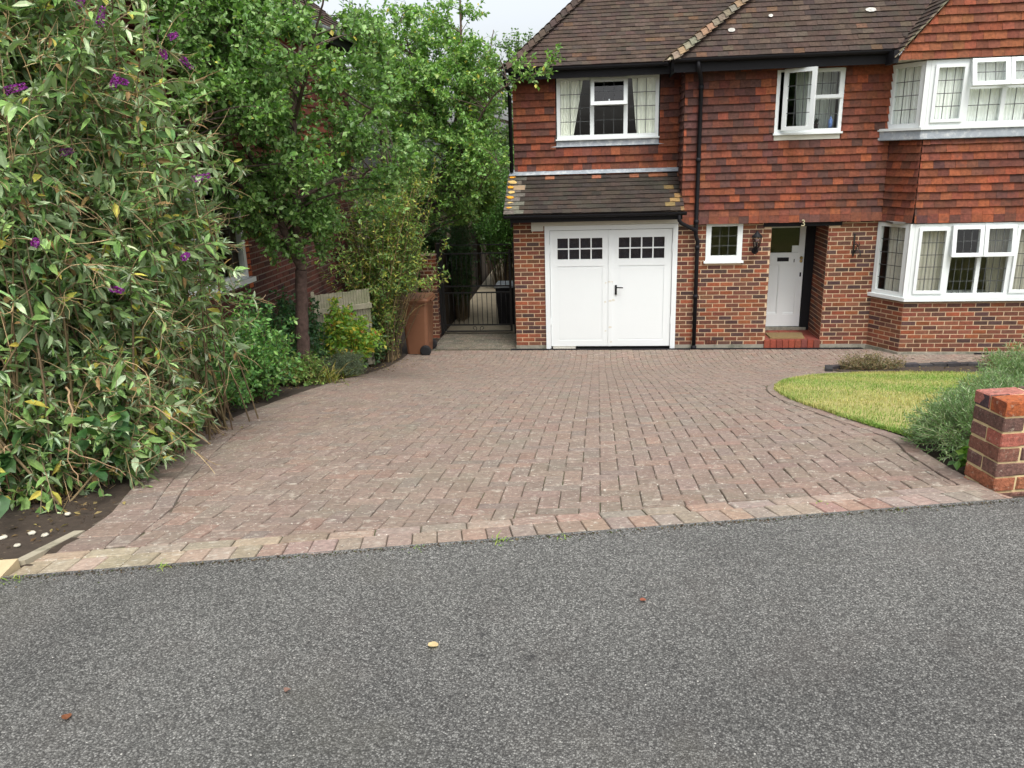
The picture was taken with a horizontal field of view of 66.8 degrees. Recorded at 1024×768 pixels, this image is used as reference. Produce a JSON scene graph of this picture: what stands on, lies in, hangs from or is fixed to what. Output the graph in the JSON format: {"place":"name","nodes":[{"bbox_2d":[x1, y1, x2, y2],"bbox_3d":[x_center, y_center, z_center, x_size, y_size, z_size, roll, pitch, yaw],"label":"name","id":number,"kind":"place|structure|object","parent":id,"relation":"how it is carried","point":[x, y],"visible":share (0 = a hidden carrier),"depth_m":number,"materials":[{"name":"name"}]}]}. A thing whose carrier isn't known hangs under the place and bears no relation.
{"place":"outdoors","nodes":[
{"label":"outdoors","id":0,"kind":"place"},
{"bbox_2d":[432,333,516,349],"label":"gate paving","id":1,"kind":"structure","parent":0,"point":[479,341],"depth_m":14.91,"materials":[{"name":"beige stone"}]},
{"bbox_2d":[436,242,515,333],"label":"iron gate","id":2,"kind":"structure","parent":1,"relation":"on","point":[442,293],"depth_m":15.35,"materials":[{"name":"black metal"}]},
{"bbox_2d":[437,334,511,349],"bbox_3d":[-0.647,-0.823,14.979,1.580,0.001,1.320,0,17,6],"label":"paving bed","id":3,"kind":"object","parent":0,"point":[487,344],"visible":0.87,"depth_m":14.53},
{"bbox_2d":[445,264,514,332],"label":"passage path","id":4,"kind":"structure","parent":0,"point":[486,305],"depth_m":17.36,"materials":[{"name":"concrete"}]},
{"bbox_2d":[494,281,513,323],"bbox_3d":[-0.036,-1.718,16.349,0.590,0.820,0.670,0,17,6],"label":"wheelie bin","id":5,"kind":"object","parent":4,"relation":"on","point":[504,298],"visible":0.41,"depth_m":16.09,"materials":[{"name":"black plastic"}]},
{"bbox_2d":[0,497,1023,767],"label":"road","id":6,"kind":"structure","parent":0,"point":[872,639],"depth_m":2.52,"materials":[{"name":"grey asphalt"}]},
{"bbox_2d":[61,713,71,718],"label":"fallen leaf","id":7,"kind":"object","parent":6,"relation":"on","point":[66,716],"visible":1,"depth_m":2.28,"materials":[{"name":"brown plant"}]},
{"bbox_2d":[428,641,437,646],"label":"fallen leaf","id":8,"kind":"object","parent":6,"relation":"on","point":[432,644],"visible":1,"depth_m":2.56,"materials":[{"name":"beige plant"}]},
{"bbox_2d":[1,499,1019,587],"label":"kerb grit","id":9,"kind":"object","parent":6,"relation":"on","point":[767,519],"visible":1,"depth_m":3.24,"materials":[{"name":"grey gravel"}]},
{"bbox_2d":[0,165,1023,567],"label":"ground","id":10,"kind":"structure","parent":0,"point":[72,521],"depth_m":4.09,"materials":[{"name":"soil"}]},
{"bbox_2d":[0,559,20,578],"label":"kerb stone","id":11,"kind":"object","parent":10,"relation":"on","point":[8,567],"visible":0.25,"depth_m":3.16,"materials":[{"name":"beige stone"}]},
{"bbox_2d":[18,530,84,565],"bbox_3d":[-2.056,0.733,3.469,0.054,0.144,0.486,-2,17,-2],"label":"edging strip","id":12,"kind":"object","parent":10,"relation":"on","point":[32,556],"visible":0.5,"depth_m":3.38,"materials":[{"name":"concrete"}]},
{"bbox_2d":[0,405,137,517],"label":"bramble","id":13,"kind":"object","parent":10,"relation":"on","point":[7,465],"visible":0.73,"depth_m":4.19,"materials":[{"name":"green plant"}]},
{"bbox_2d":[0,375,223,509],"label":"undergrowth","id":14,"kind":"object","parent":10,"relation":"on","point":[13,486],"visible":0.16,"depth_m":4.52,"materials":[{"name":"green plant"}]},
{"bbox_2d":[0,0,274,514],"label":"butterfly bush","id":15,"kind":"object","parent":10,"relation":"on","point":[87,196],"visible":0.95,"depth_m":4.54,"materials":[{"name":"green plant"}]},
{"bbox_2d":[2,371,369,544],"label":"soil clods","id":16,"kind":"object","parent":10,"relation":"on","point":[87,505],"visible":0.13,"depth_m":4.08,"materials":[{"name":"brown soil"}]},
{"bbox_2d":[12,0,363,355],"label":"neighbour house","id":17,"kind":"structure","parent":10,"relation":"on","point":[262,277],"depth_m":10.82,"materials":[{"name":"brick"}]},
{"bbox_2d":[180,177,256,299],"bbox_3d":[-3.469,-1.622,8.616,0.135,1.330,2.320,0,17,6],"label":"window","id":18,"kind":"structure","parent":17,"relation":"in","point":[246,279],"depth_m":9.59,"materials":[{"name":"white plastic"}]},
{"bbox_2d":[177,334,261,418],"bbox_3d":[-2.777,-0.080,6.929,1.051,0.848,1.221,0,17,6],"label":"evergreen shrub","id":19,"kind":"object","parent":10,"relation":"on","point":[231,388],"visible":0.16,"depth_m":6.92,"materials":[{"name":"green plant"}]},
{"bbox_2d":[192,284,305,403],"bbox_3d":[-2.713,-0.352,7.771,1.163,1.189,1.500,-4,17,-7],"label":"evergreen shrub","id":20,"kind":"object","parent":10,"relation":"on","point":[267,365],"visible":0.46,"depth_m":7.66,"materials":[{"name":"green plant"}]},
{"bbox_2d":[133,0,435,382],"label":"fruit tree","id":21,"kind":"object","parent":10,"relation":"on","point":[268,78],"visible":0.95,"depth_m":8.11,"materials":[{"name":"green plant"}]},
{"bbox_2d":[238,286,331,384],"bbox_3d":[-2.945,-0.470,9.612,0.960,1.462,2.923,0,17,6],"label":"ivy mound","id":22,"kind":"object","parent":10,"relation":"on","point":[285,312],"visible":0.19,"depth_m":9.72,"materials":[{"name":"green plant"}]},
{"bbox_2d":[280,346,330,385],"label":"leafy shrub","id":23,"kind":"object","parent":10,"relation":"on","point":[312,364],"visible":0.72,"depth_m":9.07,"materials":[{"name":"green plant"}]},
{"bbox_2d":[302,359,361,385],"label":"strap leaf clump","id":24,"kind":"object","parent":10,"relation":"on","point":[332,374],"visible":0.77,"depth_m":9.33,"materials":[{"name":"green plant"}]},
{"bbox_2d":[310,288,374,367],"bbox_3d":[-2.704,-0.876,12.378,0.998,1.290,0.160,-12,19,-31],"label":"timber fence","id":25,"kind":"object","parent":10,"relation":"on","point":[359,299],"visible":0.39,"depth_m":12.30,"materials":[{"name":"grey wood"}]},
{"bbox_2d":[318,346,366,377],"bbox_3d":[-2.279,-0.292,10.473,0.597,0.499,0.805,0,17,6],"label":"santolina","id":26,"kind":"object","parent":10,"relation":"on","point":[341,361],"visible":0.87,"depth_m":10.37,"materials":[{"name":"green plant"}]},
{"bbox_2d":[319,297,386,368],"bbox_3d":[-2.371,-0.686,11.204,1.084,1.238,1.123,0,17,6],"label":"yellowing shrub","id":27,"kind":"object","parent":10,"relation":"on","point":[351,336],"visible":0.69,"depth_m":11.00,"materials":[{"name":"green plant"}]},
{"bbox_2d":[352,305,388,366],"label":"leafy shrub","id":28,"kind":"object","parent":10,"relation":"on","point":[378,353],"visible":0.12,"depth_m":12.86,"materials":[{"name":"green plant"}]},
{"bbox_2d":[311,156,450,362],"bbox_3d":[-2.292,-2.076,13.164,2.469,3.530,2.647,0,17,6],"label":"cane shrub","id":29,"kind":"object","parent":10,"relation":"on","point":[384,264],"visible":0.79,"depth_m":12.86,"materials":[{"name":"green plant"}]},
{"bbox_2d":[345,14,445,203],"bbox_3d":[-3.932,-6.826,22.923,3.978,7.405,4.159,-10,18,-24],"label":"garden tree","id":30,"kind":"object","parent":10,"relation":"on","point":[382,153],"visible":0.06,"depth_m":22.19,"materials":[{"name":"green plant"}]},
{"bbox_2d":[385,111,451,316],"bbox_3d":[-2.034,-3.703,16.994,1.615,4.480,2.310,0,17,6],"label":"hedge bush","id":31,"kind":"object","parent":10,"relation":"on","point":[433,238],"visible":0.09,"depth_m":16.68,"materials":[{"name":"green plant"}]},
{"bbox_2d":[420,253,442,337],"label":"brick pier","id":32,"kind":"structure","parent":10,"relation":"on","point":[426,271],"depth_m":15.25,"materials":[{"name":"red brick"}]},
{"bbox_2d":[347,0,564,292],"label":"leafy tree","id":33,"kind":"object","parent":10,"relation":"on","point":[463,186],"visible":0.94,"depth_m":13.06,"materials":[{"name":"green plant"}]},
{"bbox_2d":[441,214,479,321],"bbox_3d":[-1.136,-2.912,16.565,0.839,3.154,1.613,0,17,6],"label":"hedge bush","id":34,"kind":"object","parent":10,"relation":"on","point":[459,236],"visible":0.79,"depth_m":16.44,"materials":[{"name":"green plant"}]},
{"bbox_2d":[434,200,496,240],"bbox_3d":[0.755,-5.659,27.641,7.045,1.950,0.160,0,17,6],"label":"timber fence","id":35,"kind":"object","parent":10,"relation":"on","point":[448,224],"depth_m":27.91,"materials":[{"name":"brown wood"}]},
{"bbox_2d":[435,214,502,334],"bbox_3d":[-0.798,-3.693,21.547,0.160,1.850,12.690,0,17,6],"label":"timber fence","id":36,"kind":"object","parent":10,"relation":"on","point":[478,273],"visible":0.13,"depth_m":19.83,"materials":[{"name":"brown wood"}]},
{"bbox_2d":[470,119,514,284],"bbox_3d":[-0.165,-4.489,19.730,2.339,4.313,2.278,-5,17,-11],"label":"hedge bush","id":37,"kind":"object","parent":10,"relation":"on","point":[491,226],"visible":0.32,"depth_m":19.43,"materials":[{"name":"green plant"}]},
{"bbox_2d":[460,27,532,197],"bbox_3d":[0.179,-6.942,23.423,4.048,7.073,3.795,0,17,6],"label":"garden tree","id":38,"kind":"object","parent":10,"relation":"on","point":[504,131],"visible":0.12,"depth_m":22.63,"materials":[{"name":"green plant"}]},
{"bbox_2d":[0,359,995,558],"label":"leaf litter","id":39,"kind":"object","parent":10,"relation":"on","point":[65,511],"visible":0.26,"depth_m":4.22,"materials":[{"name":"beige plant"}]},
{"bbox_2d":[502,209,512,280],"bbox_3d":[-0.109,-3.401,19.878,0.200,2.100,0.200,0,17,6],"label":"timber post","id":40,"kind":"object","parent":10,"relation":"on","point":[509,249],"visible":0.07,"depth_m":19.84,"materials":[{"name":"brown wood"}]},
{"bbox_2d":[511,347,862,350],"bbox_3d":[3.054,-0.605,13.890,6.180,0.062,0.097,0,17,6],"label":"drain channel","id":41,"kind":"object","parent":10,"relation":"on","point":[680,348],"visible":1,"depth_m":13.89,"materials":[{"name":"black plastic"}]},
{"bbox_2d":[499,0,1023,354],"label":"brick house","id":42,"kind":"structure","parent":10,"relation":"on","point":[626,234],"depth_m":13.05,"materials":[{"name":"red brick"}]},
{"bbox_2d":[560,81,582,135],"bbox_3d":[1.050,-4.827,13.633,0.400,0.960,0.036,0,17,6],"label":"curtain","id":43,"kind":"object","parent":42,"relation":"hanging from","point":[566,89],"visible":1,"depth_m":13.61,"materials":[{"name":"fabric"}]},
{"bbox_2d":[556,74,659,140],"bbox_3d":[1.650,-4.781,13.423,1.800,1.045,0.227,0,17,6],"label":"window","id":44,"kind":"structure","parent":42,"relation":"in","point":[624,102],"depth_m":13.47,"materials":[{"name":"white plastic"}]},
{"bbox_2d":[544,223,677,348],"bbox_3d":[1.747,-1.707,13.787,2.300,2.210,0.205,0,17,6],"label":"garage door","id":45,"kind":"structure","parent":42,"relation":"in","point":[616,286],"depth_m":13.75,"materials":[{"name":"white paint"}]},
{"bbox_2d":[632,78,655,132],"bbox_3d":[2.292,-4.825,13.494,0.420,0.960,0.036,0,17,6],"label":"curtain","id":46,"kind":"object","parent":42,"relation":"hanging from","point":[639,95],"visible":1,"depth_m":13.48,"materials":[{"name":"fabric"}]},
{"bbox_2d":[703,224,742,263],"bbox_3d":[3.646,-2.440,13.347,0.670,0.710,0.110,0,17,6],"label":"window","id":47,"kind":"structure","parent":42,"relation":"in","point":[709,258],"depth_m":13.37,"materials":[{"name":"white plastic"}]},
{"bbox_2d":[751,230,761,253],"bbox_3d":[4.157,-2.402,13.192,0.180,0.415,0.222,0,17,6],"label":"wall lantern","id":48,"kind":"object","parent":42,"relation":"attached to","point":[758,235],"depth_m":13.15,"materials":[{"name":"black metal"}]},
{"bbox_2d":[765,332,804,338],"bbox_3d":[4.917,-0.873,13.944,0.670,0.025,0.400,0,17,6],"label":"doormat","id":49,"kind":"object","parent":42,"relation":"on","point":[784,335],"visible":0.86,"depth_m":13.90,"materials":[{"name":"beige wicker"}]},
{"bbox_2d":[766,226,805,325],"bbox_3d":[4.933,-1.977,14.172,0.727,1.885,0.100,0,17,6],"label":"front door","id":50,"kind":"structure","parent":42,"relation":"in","point":[787,250],"depth_m":14.18,"materials":[{"name":"white paint"}]},
{"bbox_2d":[772,66,845,134],"bbox_3d":[4.778,-4.517,12.370,1.090,1.020,0.420,0,17,6],"label":"window","id":51,"kind":"structure","parent":42,"relation":"in","point":[811,97],"depth_m":12.44,"materials":[{"name":"white plastic"}]},
{"bbox_2d":[814,118,818,127],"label":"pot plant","id":52,"kind":"object","parent":42,"relation":"on","point":[816,125],"visible":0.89,"depth_m":12.68,"materials":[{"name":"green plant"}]},
{"bbox_2d":[796,72,837,128],"bbox_3d":[4.990,-4.659,12.787,0.660,0.920,0.036,0,17,6],"label":"curtain","id":53,"kind":"object","parent":42,"relation":"hanging from","point":[824,106],"visible":0.55,"depth_m":12.77,"materials":[{"name":"fabric"}]},
{"bbox_2d":[828,116,832,127],"bbox_3d":[5.198,-4.275,12.669,0.068,0.180,0.068,0,17,6],"label":"bottle","id":54,"kind":"object","parent":42,"relation":"on","point":[830,121],"visible":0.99,"depth_m":12.65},
{"bbox_2d":[852,234,860,256],"bbox_3d":[5.819,-2.324,13.027,0.102,0.381,0.205,-2,17,-1],"label":"hanging bracket","id":55,"kind":"object","parent":42,"relation":"attached to","point":[853,250],"visible":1,"depth_m":13.08,"materials":[{"name":"black metal"}]},
{"bbox_2d":[871,221,909,296],"bbox_3d":[6.301,-2.076,12.887,0.070,1.185,0.597,-9,18,-24],"label":"bay window","id":56,"kind":"structure","parent":42,"relation":"in","point":[880,232],"depth_m":12.95,"materials":[{"name":"white plastic"}]},
{"bbox_2d":[885,227,905,291],"bbox_3d":[6.401,-2.064,12.843,0.036,1.150,0.467,-9,18,-24],"label":"curtain","id":57,"kind":"object","parent":42,"relation":"hanging from","point":[893,245],"visible":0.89,"depth_m":12.91,"materials":[{"name":"fabric"}]},
{"bbox_2d":[887,61,925,128],"bbox_3d":[6.179,-4.504,12.131,0.070,0.955,0.584,-9,18,-23],"label":"bay window","id":58,"kind":"structure","parent":42,"relation":"in","point":[896,68],"depth_m":12.16,"materials":[{"name":"white plastic"}]},
{"bbox_2d":[894,66,921,123],"bbox_3d":[6.245,-4.507,12.142,0.024,0.920,0.559,-9,18,-23],"label":"curtain","id":59,"kind":"object","parent":42,"relation":"hanging from","point":[907,99],"visible":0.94,"depth_m":12.20,"materials":[{"name":"fabric"}]},
{"bbox_2d":[916,231,944,289],"bbox_3d":[6.755,-2.013,12.634,0.530,1.150,0.036,0,17,6],"label":"curtain","id":60,"kind":"object","parent":42,"relation":"hanging from","point":[928,274],"visible":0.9,"depth_m":12.63,"materials":[{"name":"fabric"}]},
{"bbox_2d":[902,222,1023,297],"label":"bay window","id":61,"kind":"structure","parent":42,"relation":"in","point":[913,255],"depth_m":12.46,"materials":[{"name":"white plastic"}]},
{"bbox_2d":[919,56,1023,126],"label":"bay window","id":62,"kind":"structure","parent":42,"relation":"in","point":[969,81],"depth_m":11.74,"materials":[{"name":"white plastic"}]},
{"bbox_2d":[934,62,1023,121],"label":"curtain","id":63,"kind":"object","parent":42,"relation":"hanging from","point":[993,109],"visible":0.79,"depth_m":11.85,"materials":[{"name":"fabric"}]},
{"bbox_2d":[985,228,1009,291],"bbox_3d":[7.822,-2.033,12.588,0.360,1.150,0.036,0,17,6],"label":"curtain","id":64,"kind":"object","parent":42,"relation":"hanging from","point":[999,244],"visible":0.6,"depth_m":12.59,"materials":[{"name":"fabric"}]},
{"bbox_2d":[1012,229,1023,288],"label":"curtain","id":65,"kind":"object","parent":42,"relation":"hanging from","point":[1017,275],"visible":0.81,"depth_m":12.52,"materials":[{"name":"fabric"}]},
{"bbox_2d":[825,361,986,371],"bbox_3d":[6.743,-0.276,11.505,4.629,0.294,0.460,-4,17,-6],"label":"bed edging","id":66,"kind":"object","parent":10,"relation":"on","point":[828,368],"visible":0.3,"depth_m":11.59,"materials":[{"name":"stone"}]},
{"bbox_2d":[898,379,1016,462],"bbox_3d":[2.704,0.227,4.402,0.870,0.506,0.983,0,17,6],"label":"lavender bush","id":67,"kind":"object","parent":10,"relation":"on","point":[950,427],"visible":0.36,"depth_m":4.45,"materials":[{"name":"green plant"}]},
{"bbox_2d":[947,439,968,470],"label":"leafy weed","id":68,"kind":"object","parent":10,"relation":"on","point":[961,461],"visible":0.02,"depth_m":4.09,"materials":[{"name":"green plant"}]},
{"bbox_2d":[964,386,1023,496],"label":"brick wall","id":69,"kind":"structure","parent":10,"relation":"on","point":[995,458],"depth_m":3.68,"materials":[{"name":"brick"}]},
{"bbox_2d":[9,349,1023,575],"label":"driveway","id":70,"kind":"structure","parent":0,"point":[280,467],"depth_m":4.66,"materials":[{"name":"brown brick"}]},
{"bbox_2d":[402,292,436,354],"bbox_3d":[-1.671,-1.093,14.078,0.593,1.075,0.680,0,17,6],"label":"wheelie bin","id":71,"kind":"object","parent":70,"relation":"on","point":[420,340],"visible":0.94,"depth_m":13.86,"materials":[{"name":"brown plastic"}]},
{"bbox_2d":[833,366,1005,372],"bbox_3d":[7.768,-0.222,10.950,6.300,0.340,1.650,0,17,6],"label":"flower bed","id":72,"kind":"object","parent":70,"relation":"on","point":[949,369],"visible":0.59,"depth_m":11.05,"materials":[{"name":"soil"}]},
{"bbox_2d":[836,349,906,369],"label":"dying plant","id":73,"kind":"object","parent":72,"relation":"on","point":[870,362],"visible":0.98,"depth_m":11.09,"materials":[{"name":"brown plant"}]},
{"bbox_2d":[972,346,1022,367],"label":"dying plant","id":74,"kind":"object","parent":72,"relation":"on","point":[991,359],"visible":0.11,"depth_m":11.25,"materials":[{"name":"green plant"}]},
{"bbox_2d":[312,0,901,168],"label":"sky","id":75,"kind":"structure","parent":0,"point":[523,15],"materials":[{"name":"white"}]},
{"bbox_2d":[774,370,987,436],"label":"lawn","id":76,"kind":"structure","parent":0,"point":[873,404],"depth_m":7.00,"materials":[{"name":"green plant"}]},
{"bbox_2d":[927,364,1023,421],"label":"lavender bush","id":77,"kind":"object","parent":76,"relation":"on","point":[1001,378],"visible":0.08,"depth_m":4.98,"materials":[{"name":"green plant"}]},
{"bbox_2d":[972,334,1023,386],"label":"lavender bush","id":78,"kind":"object","parent":76,"relation":"on","point":[1013,364],"visible":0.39,"depth_m":5.53,"materials":[{"name":"green plant"}]}
]}

